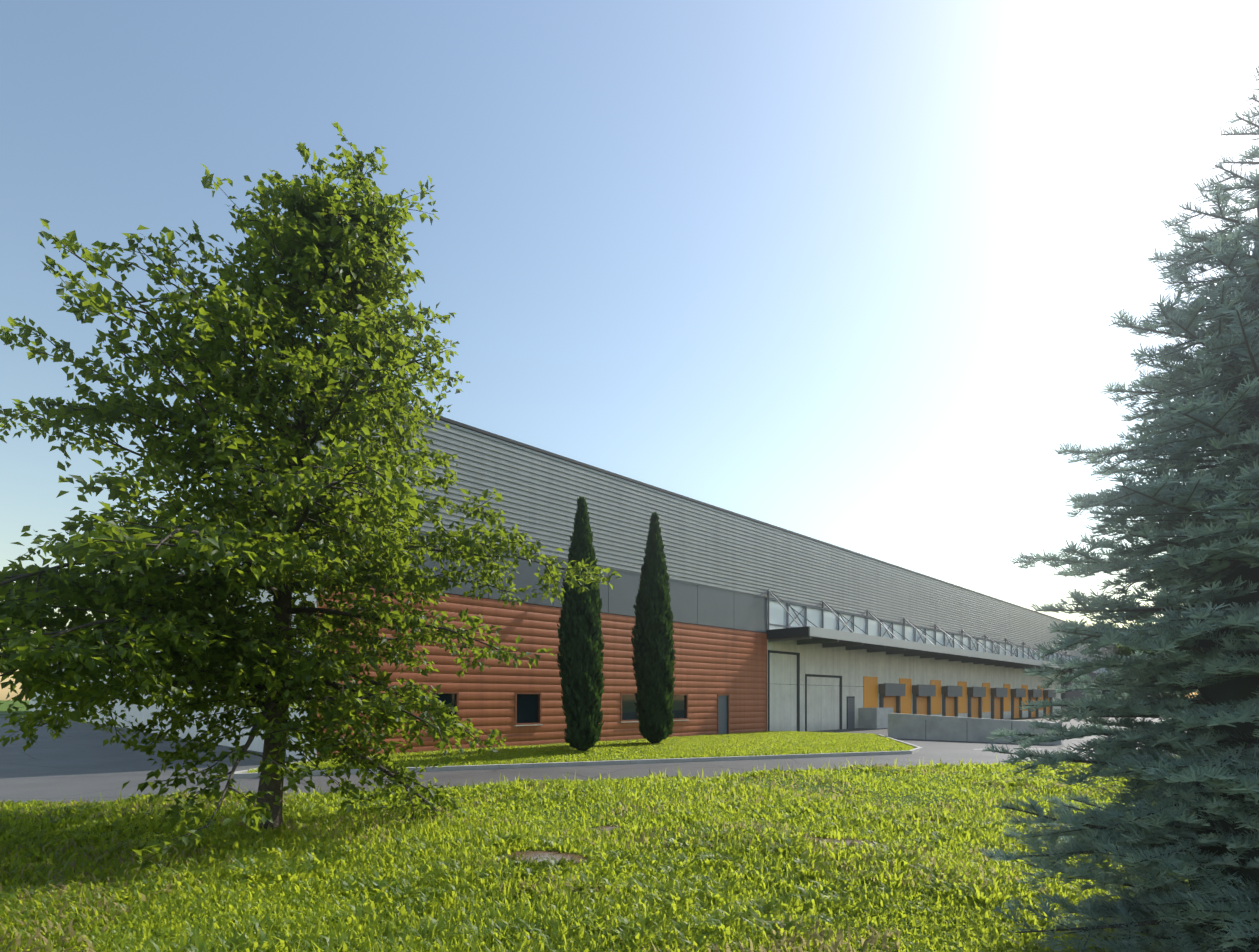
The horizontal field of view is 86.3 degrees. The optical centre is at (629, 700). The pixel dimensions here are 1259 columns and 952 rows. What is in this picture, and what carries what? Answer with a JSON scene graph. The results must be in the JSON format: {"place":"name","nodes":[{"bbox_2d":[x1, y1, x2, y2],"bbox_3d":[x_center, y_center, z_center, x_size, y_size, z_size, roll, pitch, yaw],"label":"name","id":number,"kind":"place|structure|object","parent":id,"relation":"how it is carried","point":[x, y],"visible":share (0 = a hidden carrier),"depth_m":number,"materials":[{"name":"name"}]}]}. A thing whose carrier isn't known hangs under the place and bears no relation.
{"place":"outdoors","nodes":[
{"label":"outdoors","id":0,"kind":"place"},
{"bbox_2d":[317,586,766,757],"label":"orange building cladding","id":1,"kind":"structure","parent":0,"point":[711,662],"depth_m":28.21,"materials":[{"name":"orange wood"}]},
{"bbox_2d":[431,691,728,734],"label":"building window frames","id":2,"kind":"structure","parent":1,"relation":"in","point":[516,693],"depth_m":27.90,"materials":[{"name":"grey metal"}]},
{"bbox_2d":[434,693,685,722],"bbox_3d":[-2.162,0.345,29.523,14.210,1.180,0.030,0,0,-45],"label":"window glass","id":3,"kind":"object","parent":2,"relation":"in","point":[527,708],"visible":0.43,"depth_m":27.79,"materials":[{"name":"black glass"}]},
{"bbox_2d":[514,720,687,725],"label":"window sills","id":4,"kind":"structure","parent":1,"relation":"attached to","point":[620,722],"depth_m":31.07,"materials":[{"name":"metal"}]},
{"bbox_2d":[718,696,726,733],"bbox_3d":[5.044,0.875,36.672,0.910,2.240,0.051,0,0,-45],"label":"steel door","id":5,"kind":"structure","parent":1,"relation":"in","point":[722,714],"depth_m":36.67,"materials":[{"name":"grey metal"}]},
{"bbox_2d":[325,528,765,632],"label":"wall panels","id":6,"kind":"object","parent":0,"point":[697,604],"visible":0.33,"depth_m":31.65,"materials":[{"name":"grey metal"}]},
{"bbox_2d":[29,524,1061,759],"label":"building walls","id":7,"kind":"structure","parent":0,"point":[921,727],"depth_m":33.27,"materials":[{"name":"grey concrete"}]},
{"bbox_2d":[0,700,1205,951],"bbox_3d":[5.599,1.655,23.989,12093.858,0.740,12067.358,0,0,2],"label":"ground","id":8,"kind":"structure","parent":0,"point":[4,706],"depth_m":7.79,"materials":[{"name":"green plant"}]},
{"bbox_2d":[0,122,621,870],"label":"oak tree","id":9,"kind":"object","parent":8,"relation":"on","point":[134,558],"depth_m":6.24,"materials":[{"name":"green plant"}]},
{"bbox_2d":[52,755,1080,802],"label":"tall lawn stalks","id":10,"kind":"object","parent":8,"relation":"on","point":[626,784],"visible":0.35,"depth_m":11.38,"materials":[{"name":"green plant"}]},
{"bbox_2d":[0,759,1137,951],"bbox_3d":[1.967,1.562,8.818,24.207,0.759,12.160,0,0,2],"label":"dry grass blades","id":11,"kind":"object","parent":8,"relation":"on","point":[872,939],"visible":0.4,"depth_m":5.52,"materials":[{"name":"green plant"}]},
{"bbox_2d":[218,734,922,778],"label":"kerbs","id":12,"kind":"structure","parent":8,"relation":"on","point":[240,774],"depth_m":20.79,"materials":[{"name":"concrete"}]},
{"bbox_2d":[242,730,914,798],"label":"grass tufts","id":13,"kind":"object","parent":8,"relation":"on","point":[792,742],"visible":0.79,"depth_m":23.79,"materials":[{"name":"green plant"}]},
{"bbox_2d":[557,496,605,750],"bbox_3d":[-1.654,-2.585,23.034,1.724,8.783,1.725,0,0,2],"label":"cypress tree","id":14,"kind":"object","parent":8,"relation":"on","point":[582,651],"depth_m":22.55,"materials":[{"name":"green plant"}]},
{"bbox_2d":[0,713,1175,802],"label":"road","id":15,"kind":"structure","parent":8,"relation":"on","point":[77,761],"depth_m":20.44,"materials":[{"name":"grey asphalt"}]},
{"bbox_2d":[630,512,675,743],"bbox_3d":[0.938,-2.849,26.748,1.851,9.290,1.854,0,0,2],"label":"cypress tree","id":16,"kind":"object","parent":8,"relation":"on","point":[653,619],"depth_m":26.23,"materials":[{"name":"green plant"}]},
{"bbox_2d":[767,639,1060,731],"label":"wall","id":17,"kind":"structure","parent":8,"relation":"on","point":[852,668],"depth_m":46.09,"materials":[{"name":"white metal"}]},
{"bbox_2d":[328,388,1091,731],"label":"dark building frames","id":18,"kind":"structure","parent":17,"relation":"on","point":[788,632],"depth_m":39.32,"materials":[{"name":"black metal"}]},
{"bbox_2d":[863,676,1042,713],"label":"yellow building panels","id":19,"kind":"object","parent":17,"relation":"attached to","point":[870,692],"visible":0.75,"depth_m":57.40,"materials":[{"name":"metal"}]},
{"bbox_2d":[878,684,1052,718],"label":"dock shelters","id":20,"kind":"object","parent":17,"relation":"attached to","point":[914,693],"visible":0.42,"depth_m":62.81,"materials":[{"name":"grey"}]},
{"bbox_2d":[980,62,1258,951],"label":"fir tree","id":21,"kind":"object","parent":8,"relation":"on","point":[1172,704],"depth_m":3.04,"materials":[{"name":"green plant"}]},
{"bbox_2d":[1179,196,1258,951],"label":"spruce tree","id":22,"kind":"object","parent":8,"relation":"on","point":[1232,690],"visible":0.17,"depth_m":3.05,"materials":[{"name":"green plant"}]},
{"bbox_2d":[0,0,1258,699],"label":"sky","id":23,"kind":"structure","parent":0,"point":[852,275],"materials":[{"name":"blue"}]},
{"bbox_2d":[142,394,1124,659],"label":"corrugated wall cladding","id":24,"kind":"structure","parent":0,"point":[700,542],"depth_m":34.69,"materials":[{"name":"grey metal"}]},
{"bbox_2d":[422,532,1113,728],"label":"building steelwork","id":25,"kind":"object","parent":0,"point":[893,689],"visible":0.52,"depth_m":51.95,"materials":[{"name":"grey metal"}]},
{"bbox_2d":[767,599,1116,673],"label":"window band","id":26,"kind":"object","parent":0,"point":[777,613],"depth_m":49.29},
{"bbox_2d":[809,626,1095,672],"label":"canopy","id":27,"kind":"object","parent":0,"point":[844,635],"depth_m":47.06,"materials":[{"name":"grey metal"}]},
{"bbox_2d":[884,694,1049,718],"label":"dock doors","id":28,"kind":"structure","parent":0,"point":[889,701],"depth_m":60.38,"materials":[{"name":"metal"}]},
{"bbox_2d":[1061,673,1161,713],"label":"recessed building wall","id":29,"kind":"structure","parent":0,"point":[1068,695],"depth_m":92.76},
{"bbox_2d":[1113,623,1179,697],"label":"tree belt","id":30,"kind":"object","parent":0,"point":[1126,651],"depth_m":109.79,"materials":[{"name":"green plant"}]}
]}

